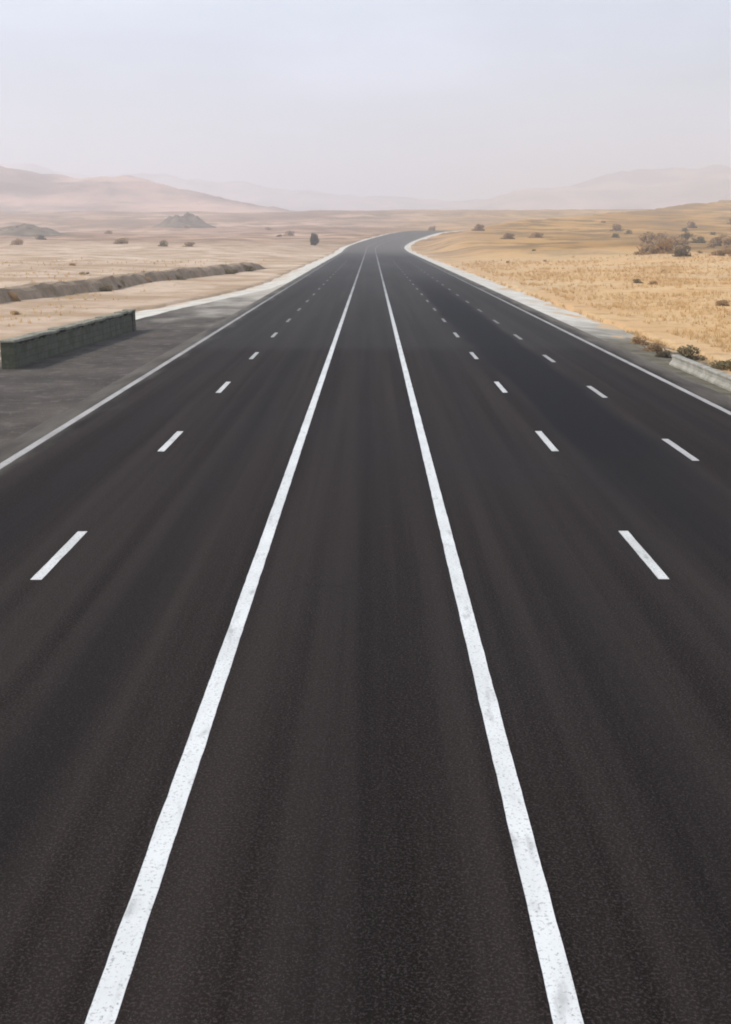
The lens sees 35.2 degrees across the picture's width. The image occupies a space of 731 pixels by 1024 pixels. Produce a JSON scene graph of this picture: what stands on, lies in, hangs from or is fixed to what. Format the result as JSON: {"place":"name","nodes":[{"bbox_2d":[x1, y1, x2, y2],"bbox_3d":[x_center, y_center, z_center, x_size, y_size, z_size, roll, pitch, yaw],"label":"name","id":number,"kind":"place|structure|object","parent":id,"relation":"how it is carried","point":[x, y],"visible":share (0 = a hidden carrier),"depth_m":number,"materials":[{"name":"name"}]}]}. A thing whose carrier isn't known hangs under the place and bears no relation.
{"place":"outdoors","nodes":[
{"label":"outdoors","id":0,"kind":"place"},
{"bbox_2d":[0,282,288,446],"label":"lay by","id":1,"kind":"object","parent":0,"point":[34,394],"visible":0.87,"depth_m":52.15,"materials":[{"name":"asphalt"}]},
{"bbox_2d":[0,309,135,368],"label":"parapet wall","id":2,"kind":"structure","parent":1,"relation":"on","point":[23,350],"depth_m":57.76,"materials":[{"name":"concrete"}]},
{"bbox_2d":[0,166,295,212],"bbox_3d":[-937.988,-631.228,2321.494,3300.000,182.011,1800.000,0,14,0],"label":"hills","id":3,"kind":"structure","parent":0,"point":[22,190],"depth_m":2035.41,"materials":[{"name":"beige sand"}]},
{"bbox_2d":[0,232,395,366],"bbox_3d":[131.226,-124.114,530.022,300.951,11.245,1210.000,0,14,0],"label":"gravel shoulder","id":4,"kind":"object","parent":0,"point":[288,277],"visible":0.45,"depth_m":127.52},
{"bbox_2d":[0,163,485,210],"bbox_3d":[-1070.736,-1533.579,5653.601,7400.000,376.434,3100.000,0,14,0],"label":"hills","id":5,"kind":"structure","parent":0,"point":[258,195],"depth_m":5452.45,"materials":[{"name":"beige sand"}]},
{"bbox_2d":[0,231,730,1023],"bbox_3d":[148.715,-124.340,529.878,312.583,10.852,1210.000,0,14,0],"label":"road","id":6,"kind":"structure","parent":0,"point":[364,631],"depth_m":15.35,"materials":[{"name":"black asphalt"}]},
{"bbox_2d":[0,200,730,370],"bbox_3d":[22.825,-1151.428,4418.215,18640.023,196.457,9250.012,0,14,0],"label":"desert ground","id":7,"kind":"structure","parent":0,"point":[581,235],"depth_m":340.70,"materials":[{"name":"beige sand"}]},
{"bbox_2d":[7,291,20,301],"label":"scrub bush","id":8,"kind":"object","parent":7,"relation":"on","point":[14,296],"visible":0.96,"depth_m":101.19,"materials":[{"name":"brown plant"}]},
{"bbox_2d":[13,239,22,244],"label":"scrub bush","id":9,"kind":"object","parent":7,"relation":"on","point":[19,242],"visible":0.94,"depth_m":450.86,"materials":[{"name":"brown plant"}]},
{"bbox_2d":[0,223,71,236],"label":"rock knoll","id":10,"kind":"structure","parent":7,"relation":"on","point":[25,230],"depth_m":670.39,"materials":[{"name":"stone"}]},
{"bbox_2d":[34,234,46,239],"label":"scrub bush","id":11,"kind":"object","parent":7,"relation":"on","point":[41,237],"visible":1,"depth_m":578.40,"materials":[{"name":"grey plant"}]},
{"bbox_2d":[100,285,113,291],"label":"scrub bush","id":12,"kind":"object","parent":7,"relation":"on","point":[105,288],"visible":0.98,"depth_m":122.65,"materials":[{"name":"brown plant"}]},
{"bbox_2d":[113,237,128,243],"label":"scrub bush","id":13,"kind":"object","parent":7,"relation":"on","point":[124,240],"visible":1,"depth_m":470.45,"materials":[{"name":"brown plant"}]},
{"bbox_2d":[0,262,266,303],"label":"earth berm","id":14,"kind":"structure","parent":7,"relation":"on","point":[33,290],"depth_m":126.69,"materials":[{"name":"brown soil"}]},
{"bbox_2d":[224,269,235,273],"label":"scrub bush","id":15,"kind":"object","parent":14,"relation":"on","point":[227,271],"visible":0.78,"depth_m":177.19,"materials":[{"name":"brown plant"}]},
{"bbox_2d":[158,240,167,246],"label":"scrub bush","id":16,"kind":"object","parent":7,"relation":"on","point":[163,243],"visible":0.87,"depth_m":422.64,"materials":[{"name":"grey plant"}]},
{"bbox_2d":[176,275,186,279],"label":"scrub bush","id":17,"kind":"object","parent":7,"relation":"on","point":[180,277],"visible":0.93,"depth_m":151.36,"materials":[{"name":"brown plant"}]},
{"bbox_2d":[151,212,216,227],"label":"rock knoll","id":18,"kind":"structure","parent":7,"relation":"on","point":[188,219],"depth_m":960.73,"materials":[{"name":"stone"}]},
{"bbox_2d":[182,242,194,246],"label":"scrub bush","id":19,"kind":"object","parent":7,"relation":"on","point":[190,244],"visible":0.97,"depth_m":425.93,"materials":[{"name":"brown plant"}]},
{"bbox_2d":[243,265,252,270],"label":"scrub bush","id":20,"kind":"object","parent":7,"relation":"on","point":[248,267],"visible":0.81,"depth_m":191.11,"materials":[{"name":"brown plant"}]},
{"bbox_2d":[282,230,294,235],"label":"scrub bush","id":21,"kind":"object","parent":7,"relation":"on","point":[290,232],"visible":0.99,"depth_m":726.14,"materials":[{"name":"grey plant"}]},
{"bbox_2d":[310,233,318,244],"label":"tree","id":22,"kind":"object","parent":7,"relation":"on","point":[314,239],"visible":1,"depth_m":476.04,"materials":[{"name":"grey plant"}]},
{"bbox_2d":[471,224,484,230],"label":"scrub bush","id":23,"kind":"object","parent":7,"relation":"on","point":[481,226],"visible":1,"depth_m":547.11,"materials":[{"name":"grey plant"}]},
{"bbox_2d":[500,233,514,238],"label":"scrub bush","id":24,"kind":"object","parent":7,"relation":"on","point":[509,236],"visible":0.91,"depth_m":436.89,"materials":[{"name":"brown plant"}]},
{"bbox_2d":[526,232,543,237],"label":"scrub bush","id":25,"kind":"object","parent":7,"relation":"on","point":[537,234],"visible":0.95,"depth_m":466.54,"materials":[{"name":"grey plant"}]},
{"bbox_2d":[610,224,622,230],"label":"scrub bush","id":26,"kind":"object","parent":7,"relation":"on","point":[616,227],"visible":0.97,"depth_m":558.25,"materials":[{"name":"grey plant"}]},
{"bbox_2d":[632,278,643,282],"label":"scrub bush","id":27,"kind":"object","parent":7,"relation":"on","point":[635,280],"visible":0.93,"depth_m":137.44,"materials":[{"name":"brown plant"}]},
{"bbox_2d":[633,243,658,254],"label":"scrub bush","id":28,"kind":"object","parent":7,"relation":"on","point":[644,250],"visible":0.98,"depth_m":259.99,"materials":[{"name":"brown plant"}]},
{"bbox_2d":[638,232,657,245],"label":"scrub bush","id":29,"kind":"object","parent":7,"relation":"on","point":[647,239],"visible":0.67,"depth_m":366.50,"materials":[{"name":"brown plant"}]},
{"bbox_2d":[656,232,668,239],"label":"scrub bush","id":30,"kind":"object","parent":7,"relation":"on","point":[659,235],"visible":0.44,"depth_m":449.89,"materials":[{"name":"brown plant"}]},
{"bbox_2d":[651,237,676,253],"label":"scrub bush","id":31,"kind":"object","parent":7,"relation":"on","point":[665,245],"visible":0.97,"depth_m":258.83,"materials":[{"name":"brown plant"}]},
{"bbox_2d":[671,237,690,248],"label":"scrub bush","id":32,"kind":"object","parent":7,"relation":"on","point":[679,242],"visible":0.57,"depth_m":355.62,"materials":[{"name":"brown plant"}]},
{"bbox_2d":[672,246,690,256],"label":"scrub bush","id":33,"kind":"object","parent":7,"relation":"on","point":[682,252],"visible":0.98,"depth_m":245.38,"materials":[{"name":"grey plant"}]},
{"bbox_2d":[677,231,692,239],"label":"scrub bush","id":34,"kind":"object","parent":7,"relation":"on","point":[687,236],"visible":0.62,"depth_m":434.28,"materials":[{"name":"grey plant"}]},
{"bbox_2d":[686,220,696,227],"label":"scrub bush","id":35,"kind":"object","parent":7,"relation":"on","point":[692,225],"visible":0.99,"depth_m":586.54,"materials":[{"name":"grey plant"}]},
{"bbox_2d":[689,235,705,242],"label":"scrub bush","id":36,"kind":"object","parent":7,"relation":"on","point":[700,239],"visible":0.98,"depth_m":407.93,"materials":[{"name":"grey plant"}]},
{"bbox_2d":[706,243,714,247],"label":"scrub bush","id":37,"kind":"object","parent":7,"relation":"on","point":[710,245],"visible":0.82,"depth_m":367.66,"materials":[{"name":"brown plant"}]},
{"bbox_2d":[709,234,727,245],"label":"scrub bush","id":38,"kind":"object","parent":7,"relation":"on","point":[717,241],"visible":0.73,"depth_m":383.06,"materials":[{"name":"brown plant"}]},
{"bbox_2d":[708,359,730,368],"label":"scrub bush","id":39,"kind":"object","parent":7,"relation":"on","point":[719,364],"visible":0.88,"depth_m":52.78,"materials":[{"name":"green plant"}]},
{"bbox_2d":[711,248,730,255],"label":"scrub bush","id":40,"kind":"object","parent":7,"relation":"on","point":[723,252],"visible":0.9,"depth_m":249.69,"materials":[{"name":"brown plant"}]},
{"bbox_2d":[716,300,729,305],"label":"scrub bush","id":41,"kind":"object","parent":7,"relation":"on","point":[723,303],"visible":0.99,"depth_m":93.39,"materials":[{"name":"brown plant"}]},
{"bbox_2d":[721,236,730,247],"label":"scrub bush","id":42,"kind":"object","parent":7,"relation":"on","point":[728,244],"visible":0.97,"depth_m":370.89,"materials":[{"name":"brown plant"}]},
{"bbox_2d":[0,0,730,200],"label":"sky","id":43,"kind":"structure","parent":0,"point":[444,100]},
{"bbox_2d":[404,231,730,397],"bbox_3d":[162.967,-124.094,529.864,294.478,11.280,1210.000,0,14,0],"label":"gravel shoulder","id":44,"kind":"object","parent":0,"point":[614,335],"visible":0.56,"depth_m":78.39},
{"bbox_2d":[630,336,649,344],"bbox_3d":[15.283,-9.559,64.190,1.184,0.544,1.085,10,17,35],"label":"scrub bush","id":45,"kind":"object","parent":44,"relation":"on","point":[637,340],"visible":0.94,"depth_m":64.07,"materials":[{"name":"brown plant"}]},
{"bbox_2d":[641,342,665,351],"bbox_3d":[14.995,-8.604,60.065,1.263,0.571,1.157,-7,15,-28],"label":"scrub bush","id":46,"kind":"object","parent":44,"relation":"on","point":[654,347],"visible":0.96,"depth_m":59.89,"materials":[{"name":"brown plant"}]},
{"bbox_2d":[654,350,671,357],"bbox_3d":[14.681,-7.788,56.795,1.040,0.458,0.934,-4,14,-15],"label":"scrub bush","id":47,"kind":"object","parent":44,"relation":"on","point":[664,354],"visible":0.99,"depth_m":56.64,"materials":[{"name":"brown plant"}]},
{"bbox_2d":[677,345,705,359],"bbox_3d":[16.060,-7.849,56.854,1.437,0.840,1.334,-6,15,-22],"label":"scrub bush","id":48,"kind":"object","parent":44,"relation":"on","point":[689,352],"visible":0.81,"depth_m":56.81,"materials":[{"name":"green plant"}]},
{"bbox_2d":[669,355,730,390],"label":"concrete barrier","id":49,"kind":"object","parent":44,"relation":"on","point":[721,379],"visible":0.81,"depth_m":48.00,"materials":[{"name":"grey concrete"}]},
{"bbox_2d":[439,164,730,209],"bbox_3d":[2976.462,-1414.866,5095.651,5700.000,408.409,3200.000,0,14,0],"label":"hills","id":50,"kind":"structure","parent":0,"point":[649,188],"depth_m":4621.22,"materials":[{"name":"beige sand"}]}
]}

